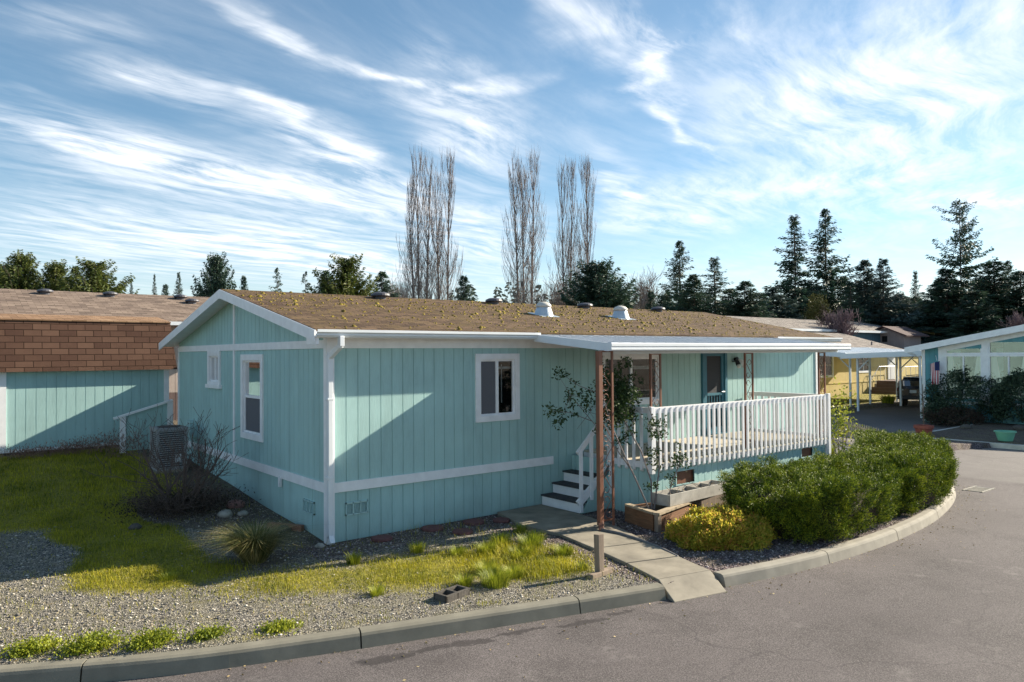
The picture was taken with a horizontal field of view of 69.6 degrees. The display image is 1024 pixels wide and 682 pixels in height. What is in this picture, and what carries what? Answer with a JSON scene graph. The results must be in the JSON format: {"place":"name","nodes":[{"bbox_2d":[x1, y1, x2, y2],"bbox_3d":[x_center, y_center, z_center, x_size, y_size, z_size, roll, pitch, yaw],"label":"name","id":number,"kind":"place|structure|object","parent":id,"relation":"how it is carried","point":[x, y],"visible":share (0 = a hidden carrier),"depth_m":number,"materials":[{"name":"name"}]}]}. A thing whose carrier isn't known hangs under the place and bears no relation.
{"place":"outdoors","nodes":[
{"label":"outdoors","id":0,"kind":"place"},
{"bbox_2d":[0,448,219,516],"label":"lawn grass","id":1,"kind":"structure","parent":0,"point":[21,488],"depth_m":14.79,"materials":[{"name":"plant"}]},
{"bbox_2d":[0,393,1023,664],"bbox_3d":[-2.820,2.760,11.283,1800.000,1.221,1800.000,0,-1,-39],"label":"ground","id":2,"kind":"structure","parent":0,"point":[984,433],"depth_m":9.71,"materials":[{"name":"gravel"}]},
{"bbox_2d":[0,249,47,289],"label":"cedar tree","id":3,"kind":"object","parent":2,"relation":"on","point":[19,272],"visible":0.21,"depth_m":49.54,"materials":[{"name":"green plant"}]},
{"bbox_2d":[0,440,60,459],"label":"heather","id":4,"kind":"object","parent":2,"relation":"on","point":[27,452],"visible":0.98,"depth_m":16.70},
{"bbox_2d":[0,629,74,660],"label":"weed clump","id":5,"kind":"object","parent":2,"relation":"on","point":[31,646],"visible":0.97,"depth_m":7.21,"materials":[{"name":"plant"}]},
{"bbox_2d":[27,259,77,290],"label":"cedar tree","id":6,"kind":"object","parent":2,"relation":"on","point":[54,269],"visible":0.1,"depth_m":49.79,"materials":[{"name":"green plant"}]},
{"bbox_2d":[28,437,98,456],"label":"heather","id":7,"kind":"object","parent":2,"relation":"on","point":[65,447],"visible":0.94,"depth_m":17.17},
{"bbox_2d":[43,625,128,659],"bbox_3d":[-4.188,2.976,7.288,0.762,0.213,0.576,0,-1,-39],"label":"weed clump","id":8,"kind":"object","parent":2,"relation":"on","point":[89,642],"visible":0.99,"depth_m":7.26,"materials":[{"name":"plant"}]},
{"bbox_2d":[0,314,176,455],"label":"shed","id":9,"kind":"structure","parent":2,"relation":"on","point":[66,378],"depth_m":17.82,"materials":[{"name":"teal paint"}]},
{"bbox_2d":[62,429,126,454],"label":"heather","id":10,"kind":"object","parent":2,"relation":"on","point":[96,442],"visible":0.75,"depth_m":17.47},
{"bbox_2d":[56,256,139,293],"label":"cedar tree","id":11,"kind":"object","parent":2,"relation":"on","point":[97,281],"visible":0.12,"depth_m":48.50,"materials":[{"name":"green plant"}]},
{"bbox_2d":[0,289,209,419],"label":"house","id":12,"kind":"structure","parent":2,"relation":"on","point":[176,310],"depth_m":23.43,"materials":[{"name":"shingle"},{"name":"teal siding paint"},{"name":"white paint"}]},
{"bbox_2d":[74,423,148,458],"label":"heather","id":13,"kind":"object","parent":2,"relation":"on","point":[118,442],"visible":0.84,"depth_m":17.20,"materials":[{"name":"plant"}]},
{"bbox_2d":[113,399,172,452],"bbox_3d":[-9.232,2.094,18.293,1.337,1.274,0.770,0,-1,-39],"label":"step enclosure","id":14,"kind":"object","parent":2,"relation":"on","point":[165,409],"visible":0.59,"depth_m":18.06,"materials":[{"name":"teal paint"}]},
{"bbox_2d":[116,618,188,652],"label":"weed clump","id":15,"kind":"object","parent":2,"relation":"on","point":[154,638],"visible":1,"depth_m":7.33,"materials":[{"name":"plant"}]},
{"bbox_2d":[69,404,260,526],"bbox_3d":[-5.881,2.211,12.988,2.978,2.129,2.970,0,-1,-14],"label":"bare shrub","id":16,"kind":"object","parent":2,"relation":"on","point":[170,503],"visible":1,"depth_m":12.79,"materials":[{"name":"plant"}]},
{"bbox_2d":[149,425,187,473],"bbox_3d":[-7.493,2.349,16.047,0.640,1.000,0.660,0,-1,-39],"label":"air conditioner","id":17,"kind":"object","parent":2,"relation":"on","point":[157,429],"visible":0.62,"depth_m":15.82,"materials":[{"name":"metal"}]},
{"bbox_2d":[182,620,237,642],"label":"weed clump","id":18,"kind":"object","parent":2,"relation":"on","point":[200,634],"visible":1,"depth_m":7.52,"materials":[{"name":"plant"}]},
{"bbox_2d":[190,251,236,296],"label":"fir tree","id":19,"kind":"object","parent":2,"relation":"on","point":[215,279],"visible":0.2,"depth_m":41.77,"materials":[{"name":"green plant"}]},
{"bbox_2d":[184,516,312,564],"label":"ornamental grass","id":20,"kind":"object","parent":2,"relation":"on","point":[252,546],"depth_m":10.16,"materials":[{"name":"plant"}]},
{"bbox_2d":[253,615,303,635],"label":"weed clump","id":21,"kind":"object","parent":2,"relation":"on","point":[276,626],"visible":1,"depth_m":7.75,"materials":[{"name":"plant"}]},
{"bbox_2d":[0,490,653,659],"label":"lawn grass","id":22,"kind":"structure","parent":2,"relation":"on","point":[564,565],"depth_m":10.06,"materials":[{"name":"plant"}]},
{"bbox_2d":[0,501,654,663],"bbox_3d":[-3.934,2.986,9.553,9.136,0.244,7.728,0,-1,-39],"label":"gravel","id":23,"kind":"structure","parent":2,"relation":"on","point":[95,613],"depth_m":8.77,"materials":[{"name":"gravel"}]},
{"bbox_2d":[0,582,665,681],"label":"kerb","id":24,"kind":"structure","parent":2,"relation":"on","point":[128,667],"depth_m":7.50,"materials":[{"name":"concrete"}]},
{"bbox_2d":[308,253,378,295],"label":"fir tree","id":25,"kind":"object","parent":2,"relation":"on","point":[345,282],"visible":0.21,"depth_m":45.65,"materials":[{"name":"green plant"}]},
{"bbox_2d":[372,270,400,296],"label":"fir tree","id":26,"kind":"object","parent":2,"relation":"on","point":[381,283],"visible":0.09,"depth_m":61.96,"materials":[{"name":"green plant"}]},
{"bbox_2d":[395,143,443,298],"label":"poplar tree","id":27,"kind":"object","parent":2,"relation":"on","point":[418,284],"visible":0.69,"depth_m":75.90,"materials":[{"name":"brown plant"}]},
{"bbox_2d":[423,147,464,299],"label":"poplar tree","id":28,"kind":"object","parent":2,"relation":"on","point":[439,291],"visible":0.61,"depth_m":78.26,"materials":[{"name":"brown plant"}]},
{"bbox_2d":[433,585,469,602],"bbox_3d":[-0.716,3.031,8.758,0.218,0.130,0.400,-1,-1,39],"label":"cinder block","id":29,"kind":"object","parent":2,"relation":"on","point":[450,594],"depth_m":8.72,"materials":[{"name":"concrete"}]},
{"bbox_2d":[448,275,477,300],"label":"fir tree","id":30,"kind":"object","parent":2,"relation":"on","point":[464,293],"visible":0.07,"depth_m":56.04,"materials":[{"name":"green plant"}]},
{"bbox_2d":[452,573,475,586],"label":"grass tuft","id":31,"kind":"object","parent":2,"relation":"on","point":[466,581],"visible":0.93,"depth_m":9.18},
{"bbox_2d":[474,558,501,573],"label":"grass tuft","id":32,"kind":"object","parent":2,"relation":"on","point":[481,566],"visible":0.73,"depth_m":9.80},
{"bbox_2d":[473,565,515,589],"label":"grass tuft","id":33,"kind":"object","parent":2,"relation":"on","point":[495,579],"visible":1,"depth_m":9.16,"materials":[{"name":"plant"}]},
{"bbox_2d":[159,289,842,544],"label":"house","id":34,"kind":"structure","parent":2,"relation":"on","point":[357,417],"depth_m":13.36,"materials":[{"name":"teal paint"}]},
{"bbox_2d":[207,351,220,384],"bbox_3d":[-6.341,0.595,15.722,0.085,0.760,0.850,0,-1,-39],"label":"window","id":35,"kind":"structure","parent":34,"relation":"in","point":[213,357],"depth_m":15.79,"materials":[{"name":"white paint"}]},
{"bbox_2d":[240,354,263,442],"bbox_3d":[-4.897,1.057,13.914,0.080,1.610,1.180,0,-1,-39],"label":"window","id":36,"kind":"structure","parent":34,"relation":"in","point":[251,365],"depth_m":13.99,"materials":[{"name":"white paint"}]},
{"bbox_2d":[475,353,519,422],"bbox_3d":[-0.472,0.845,13.632,1.000,1.220,0.730,0,-1,-39],"label":"window","id":37,"kind":"structure","parent":34,"relation":"in","point":[507,366],"depth_m":13.57,"materials":[{"name":"white paint"}]},
{"bbox_2d":[602,354,661,406],"bbox_3d":[2.332,0.810,15.873,1.860,1.110,0.730,0,-1,-39],"label":"window","id":38,"kind":"structure","parent":34,"relation":"in","point":[640,364],"depth_m":16.14,"materials":[{"name":"white paint"}]},
{"bbox_2d":[701,353,727,435],"bbox_3d":[4.777,1.219,17.368,0.950,2.010,0.132,0,-1,-39],"label":"door","id":39,"kind":"structure","parent":34,"relation":"in","point":[714,377],"depth_m":17.40,"materials":[{"name":"blue paint"}]},
{"bbox_2d":[487,530,518,545],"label":"grass tuft","id":40,"kind":"object","parent":2,"relation":"on","point":[500,536],"visible":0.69,"depth_m":11.18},
{"bbox_2d":[494,563,525,578],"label":"grass tuft","id":41,"kind":"object","parent":2,"relation":"on","point":[514,569],"visible":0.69,"depth_m":9.57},
{"bbox_2d":[500,145,548,303],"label":"poplar tree","id":42,"kind":"object","parent":2,"relation":"on","point":[531,271],"visible":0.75,"depth_m":78.12,"materials":[{"name":"brown plant"}]},
{"bbox_2d":[510,529,548,549],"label":"grass tuft","id":43,"kind":"object","parent":2,"relation":"on","point":[534,541],"visible":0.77,"depth_m":11.03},
{"bbox_2d":[533,274,577,305],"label":"bare tree","id":44,"kind":"object","parent":2,"relation":"on","point":[554,299],"visible":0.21,"depth_m":79.64,"materials":[{"name":"brown plant"}]},
{"bbox_2d":[449,280,672,308],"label":"distant wood","id":45,"kind":"object","parent":2,"relation":"on","point":[499,292],"visible":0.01,"depth_m":225.45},
{"bbox_2d":[546,154,585,304],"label":"poplar tree","id":46,"kind":"object","parent":2,"relation":"on","point":[569,255],"visible":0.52,"depth_m":81.95,"materials":[{"name":"brown plant"}]},
{"bbox_2d":[572,154,597,290],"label":"poplar tree","id":47,"kind":"object","parent":2,"relation":"on","point":[587,217],"visible":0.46,"depth_m":84.22,"materials":[{"name":"brown plant"}]},
{"bbox_2d":[298,503,897,583],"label":"gravel","id":48,"kind":"structure","parent":2,"relation":"on","point":[645,530],"depth_m":11.07,"materials":[{"name":"gravel"}]},
{"bbox_2d":[588,533,613,578],"bbox_3d":[1.149,2.783,9.603,0.113,0.539,0.454,-1,-1,44],"label":"wood post","id":49,"kind":"object","parent":2,"relation":"on","point":[599,571],"visible":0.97,"depth_m":9.56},
{"bbox_2d":[557,256,650,309],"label":"fir tree","id":50,"kind":"object","parent":2,"relation":"on","point":[594,287],"visible":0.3,"depth_m":51.42,"materials":[{"name":"green plant"}]},
{"bbox_2d":[624,267,670,308],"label":"bare tree","id":51,"kind":"object","parent":2,"relation":"on","point":[642,298],"visible":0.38,"depth_m":91.68,"materials":[{"name":"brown plant"}]},
{"bbox_2d":[625,500,696,531],"bbox_3d":[2.623,2.941,12.623,1.407,0.310,0.904,0,-1,-39],"label":"planter box","id":52,"kind":"object","parent":2,"relation":"on","point":[654,520],"visible":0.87,"depth_m":12.28,"materials":[{"name":"brown wood"}]},
{"bbox_2d":[542,356,691,508],"bbox_3d":[1.791,1.536,12.527,2.635,2.659,1.370,0,-1,-39],"label":"climbing shrub","id":53,"kind":"object","parent":52,"relation":"in","point":[623,396],"visible":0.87,"depth_m":12.60,"materials":[{"name":"green plant"}]},
{"bbox_2d":[652,480,724,506],"bbox_3d":[3.196,2.659,13.068,1.822,0.250,0.392,1,-1,-42],"label":"planter trough","id":54,"kind":"object","parent":52,"relation":"on","point":[692,491],"visible":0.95,"depth_m":12.86,"materials":[{"name":"paint"}]},
{"bbox_2d":[650,240,712,311],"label":"fir tree","id":55,"kind":"object","parent":2,"relation":"on","point":[678,275],"visible":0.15,"depth_m":66.05,"materials":[{"name":"green plant"}]},
{"bbox_2d":[541,391,830,513],"bbox_3d":[3.833,2.208,15.254,6.892,2.050,2.120,0,-1,-39],"label":"porch","id":56,"kind":"object","parent":2,"relation":"on","point":[709,456],"visible":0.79,"depth_m":13.98,"materials":[{"name":"white paint"}]},
{"bbox_2d":[534,335,850,530],"bbox_3d":[3.997,1.498,15.081,8.141,3.239,1.960,0,-1,-39],"label":"porch cover","id":57,"kind":"object","parent":56,"relation":"on","point":[651,346],"visible":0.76,"depth_m":13.19,"materials":[{"name":"metal"}]},
{"bbox_2d":[670,274,720,312],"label":"fir tree","id":58,"kind":"object","parent":2,"relation":"on","point":[692,294],"visible":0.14,"depth_m":61.90,"materials":[{"name":"green plant"}]},
{"bbox_2d":[694,494,727,507],"bbox_3d":[3.649,2.958,13.437,1.000,0.330,0.300,0,-1,-39],"label":"trough support","id":59,"kind":"object","parent":2,"relation":"on","point":[707,501],"visible":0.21,"depth_m":13.15,"materials":[{"name":"brown wood"}]},
{"bbox_2d":[697,257,735,315],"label":"fir tree","id":60,"kind":"object","parent":2,"relation":"on","point":[716,289],"visible":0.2,"depth_m":65.95,"materials":[{"name":"green plant"}]},
{"bbox_2d":[661,502,781,551],"bbox_3d":[3.260,2.820,11.346,1.934,0.658,1.603,0,-1,-39],"label":"golden shrub","id":61,"kind":"object","parent":2,"relation":"on","point":[716,527],"visible":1,"depth_m":10.96,"materials":[{"name":"plant"}]},
{"bbox_2d":[714,280,778,317],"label":"fir tree","id":62,"kind":"object","parent":2,"relation":"on","point":[746,301],"visible":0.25,"depth_m":63.67,"materials":[{"name":"green plant"}]},
{"bbox_2d":[752,286,803,318],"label":"fir tree","id":63,"kind":"object","parent":2,"relation":"on","point":[779,299],"visible":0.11,"depth_m":69.40,"materials":[{"name":"green plant"}]},
{"bbox_2d":[762,214,828,318],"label":"fir tree","id":64,"kind":"object","parent":2,"relation":"on","point":[785,285],"visible":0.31,"depth_m":75.86,"materials":[{"name":"green plant"}]},
{"bbox_2d":[727,316,886,342],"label":"house","id":65,"kind":"structure","parent":2,"relation":"on","point":[867,331],"depth_m":59.40,"materials":[{"name":"white paint"}]},
{"bbox_2d":[715,452,903,544],"bbox_3d":[5.119,2.588,12.449,4.021,1.355,2.414,0,-1,-39],"label":"juniper shrub","id":66,"kind":"object","parent":2,"relation":"on","point":[816,498],"visible":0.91,"depth_m":11.50,"materials":[{"name":"plant"}]},
{"bbox_2d":[801,293,835,319],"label":"golden cypress","id":67,"kind":"object","parent":2,"relation":"on","point":[811,311],"visible":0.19,"depth_m":65.78,"materials":[{"name":"green plant"}]},
{"bbox_2d":[793,208,857,315],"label":"fir tree","id":68,"kind":"object","parent":2,"relation":"on","point":[831,285],"visible":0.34,"depth_m":77.72,"materials":[{"name":"green plant"}]},
{"bbox_2d":[713,453,955,586],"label":"kerb","id":69,"kind":"structure","parent":2,"relation":"on","point":[929,515],"depth_m":10.71,"materials":[{"name":"concrete"}]},
{"bbox_2d":[816,306,860,335],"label":"bare shrub","id":70,"kind":"object","parent":2,"relation":"on","point":[838,322],"visible":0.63,"depth_m":57.71,"materials":[{"name":"brown plant"}]},
{"bbox_2d":[815,376,862,453],"bbox_3d":[8.149,2.013,18.360,1.024,2.295,1.087,0,-1,-39],"label":"lime shrub","id":71,"kind":"object","parent":2,"relation":"on","point":[840,420],"visible":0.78,"depth_m":18.30,"materials":[{"name":"green plant"}]},
{"bbox_2d":[835,281,878,325],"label":"fir tree","id":72,"kind":"object","parent":2,"relation":"on","point":[851,285],"visible":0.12,"depth_m":69.92,"materials":[{"name":"green plant"}]},
{"bbox_2d":[811,332,921,396],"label":"house","id":73,"kind":"structure","parent":2,"relation":"on","point":[837,368],"depth_m":50.56,"materials":[{"name":"yellow"}]},
{"bbox_2d":[820,356,833,377],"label":"window","id":74,"kind":"structure","parent":73,"relation":"in","point":[829,359],"depth_m":47.63,"materials":[{"name":"white paint"}]},
{"bbox_2d":[829,258,903,325],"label":"fir tree","id":75,"kind":"object","parent":2,"relation":"on","point":[861,286],"visible":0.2,"depth_m":73.71,"materials":[{"name":"green plant"}]},
{"bbox_2d":[820,347,920,406],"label":"carport","id":76,"kind":"object","parent":2,"relation":"on","point":[858,350],"visible":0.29,"depth_m":40.24,"materials":[{"name":"white metal"}]},
{"bbox_2d":[812,443,960,515],"bbox_3d":[7.052,2.597,14.110,3.528,1.311,2.318,0,-1,-39],"label":"juniper shrub","id":77,"kind":"object","parent":2,"relation":"on","point":[928,475],"visible":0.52,"depth_m":13.39,"materials":[{"name":"plant"}]},
{"bbox_2d":[853,428,935,443],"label":"juniper shrub","id":78,"kind":"object","parent":2,"relation":"on","point":[906,435],"visible":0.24,"depth_m":17.59,"materials":[{"name":"plant"}]},
{"bbox_2d":[857,258,934,342],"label":"fir tree","id":79,"kind":"object","parent":2,"relation":"on","point":[890,306],"visible":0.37,"depth_m":71.58,"materials":[{"name":"green plant"}]},
{"bbox_2d":[847,433,955,458],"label":"juniper shrub","id":80,"kind":"object","parent":2,"relation":"on","point":[937,445],"visible":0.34,"depth_m":16.15,"materials":[{"name":"plant"}]},
{"bbox_2d":[876,326,929,348],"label":"house","id":81,"kind":"structure","parent":2,"relation":"on","point":[899,337],"depth_m":62.90,"materials":[{"name":"grey"}]},
{"bbox_2d":[891,293,926,333],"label":"fir tree","id":82,"kind":"object","parent":2,"relation":"on","point":[902,299],"visible":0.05,"depth_m":75.35,"materials":[{"name":"green plant"}]},
{"bbox_2d":[906,270,922,308],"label":"fir tree","id":83,"kind":"object","parent":2,"relation":"on","point":[915,291],"visible":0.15,"depth_m":80.03,"materials":[{"name":"green plant"}]},
{"bbox_2d":[913,384,933,434],"bbox_3d":[14.064,2.420,25.160,0.620,1.870,0.620,0,-1,-39],"label":"flower pot","id":84,"kind":"object","parent":2,"relation":"on","point":[920,428],"visible":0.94,"depth_m":25.06,"materials":[{"name":"ceramic"}]},
{"bbox_2d":[903,268,1009,342],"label":"fir tree","id":85,"kind":"object","parent":2,"relation":"on","point":[935,312],"visible":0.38,"depth_m":71.85,"materials":[{"name":"green plant"}]},
{"bbox_2d":[904,324,1023,423],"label":"house","id":86,"kind":"structure","parent":2,"relation":"on","point":[994,352],"depth_m":30.11,"materials":[{"name":"teal"}]},
{"bbox_2d":[931,355,939,384],"bbox_3d":[17.639,1.204,30.745,0.294,1.210,0.501,-1,-1,14],"label":"flag","id":87,"kind":"object","parent":86,"relation":"attached to","point":[935,371],"visible":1,"depth_m":30.57,"materials":[{"name":"multicoloured fabric"}]},
{"bbox_2d":[945,356,991,398],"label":"window","id":88,"kind":"structure","parent":86,"relation":"in","point":[972,361],"depth_m":30.60,"materials":[{"name":"glass"}]},
{"bbox_2d":[988,342,1023,352],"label":"window","id":89,"kind":"structure","parent":86,"relation":"in","point":[1008,347],"depth_m":30.11,"materials":[{"name":"glass"}]},
{"bbox_2d":[989,356,1023,399],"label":"window","id":90,"kind":"structure","parent":86,"relation":"in","point":[1009,362],"depth_m":29.45,"materials":[{"name":"glass"}]},
{"bbox_2d":[921,290,1007,343],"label":"fir tree","id":91,"kind":"object","parent":2,"relation":"on","point":[969,321],"visible":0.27,"depth_m":65.51,"materials":[{"name":"green plant"}]},
{"bbox_2d":[925,198,1007,326],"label":"fir tree","id":92,"kind":"object","parent":2,"relation":"on","point":[965,272],"visible":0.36,"depth_m":73.67,"materials":[{"name":"green plant"}]},
{"bbox_2d":[918,363,1017,424],"bbox_3d":[19.011,2.217,30.589,3.928,2.607,3.880,0,-1,1],"label":"rhododendron bush","id":93,"kind":"object","parent":2,"relation":"on","point":[968,374],"visible":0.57,"depth_m":29.73,"materials":[{"name":"green plant"}]},
{"bbox_2d":[915,423,1023,449],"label":"kerb","id":94,"kind":"structure","parent":2,"relation":"on","point":[1008,446],"depth_m":22.88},
{"bbox_2d":[946,261,1023,328],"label":"fir tree","id":95,"kind":"object","parent":2,"relation":"on","point":[990,287],"visible":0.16,"depth_m":69.51,"materials":[{"name":"green plant"}]},
{"bbox_2d":[985,367,1023,422],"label":"rhododendron bush","id":96,"kind":"object","parent":2,"relation":"on","point":[1005,388],"visible":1,"depth_m":28.29,"materials":[{"name":"green plant"}]},
{"bbox_2d":[987,270,1023,328],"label":"fir tree","id":97,"kind":"object","parent":2,"relation":"on","point":[1017,294],"visible":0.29,"depth_m":67.89,"materials":[{"name":"green plant"}]},
{"bbox_2d":[994,430,1016,440],"bbox_3d":[15.650,3.007,23.349,0.620,0.310,0.620,0,-1,-39],"label":"plant tub","id":98,"kind":"object","parent":2,"relation":"on","point":[1005,435],"visible":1,"depth_m":23.18,"materials":[{"name":"green plastic"}]},
{"bbox_2d":[996,310,1023,327],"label":"bare tree","id":99,"kind":"object","parent":2,"relation":"on","point":[1017,319],"visible":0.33,"depth_m":60.04,"materials":[{"name":"brown plant"}]},
{"bbox_2d":[0,0,1023,305],"label":"sky","id":100,"kind":"structure","parent":0,"point":[148,137],"materials":[{"name":"blue"}]},
{"bbox_2d":[108,404,1023,681],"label":"road","id":101,"kind":"structure","parent":0,"point":[926,610],"depth_m":8.02,"materials":[{"name":"asphalt"}]},
{"bbox_2d":[184,490,1006,680],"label":"road grit","id":102,"kind":"object","parent":101,"relation":"on","point":[649,603],"visible":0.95,"depth_m":8.66,"materials":[{"name":"gravel"}]},
{"bbox_2d":[840,351,921,410],"bbox_3d":[22.556,1.981,38.775,12.840,2.970,4.150,0,-1,-39],"label":"carport","id":103,"kind":"object","parent":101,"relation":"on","point":[857,356],"visible":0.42,"depth_m":36.08,"materials":[{"name":"white metal"}]},
{"bbox_2d":[897,374,919,405],"bbox_3d":[23.354,2.742,41.241,4.700,1.715,1.860,0,-1,-42],"label":"parked car","id":104,"kind":"object","parent":101,"relation":"on","point":[910,386],"visible":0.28,"depth_m":39.99,"materials":[{"name":"black paint"}]},
{"bbox_2d":[919,399,954,422],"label":"shrub","id":105,"kind":"object","parent":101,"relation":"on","point":[933,405],"visible":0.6,"depth_m":30.00,"materials":[{"name":"green plant"}]},
{"bbox_2d":[922,404,988,426],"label":"shrub","id":106,"kind":"object","parent":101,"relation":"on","point":[940,413],"visible":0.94,"depth_m":29.06,"materials":[{"name":"green plant"}]},
{"bbox_2d":[497,504,725,602],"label":"path","id":107,"kind":"structure","parent":0,"point":[664,568],"depth_m":10.61,"materials":[{"name":"concrete"}]},
{"bbox_2d":[601,528,677,556],"bbox_3d":[1.931,3.029,11.101,0.167,0.078,1.739,0,-1,-31],"label":"edging","id":108,"kind":"object","parent":107,"relation":"on","point":[623,534],"visible":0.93,"depth_m":11.25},
{"bbox_2d":[871,366,915,393],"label":"steps","id":109,"kind":"structure","parent":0,"point":[885,386],"depth_m":50.02,"materials":[{"name":"brown paint"}]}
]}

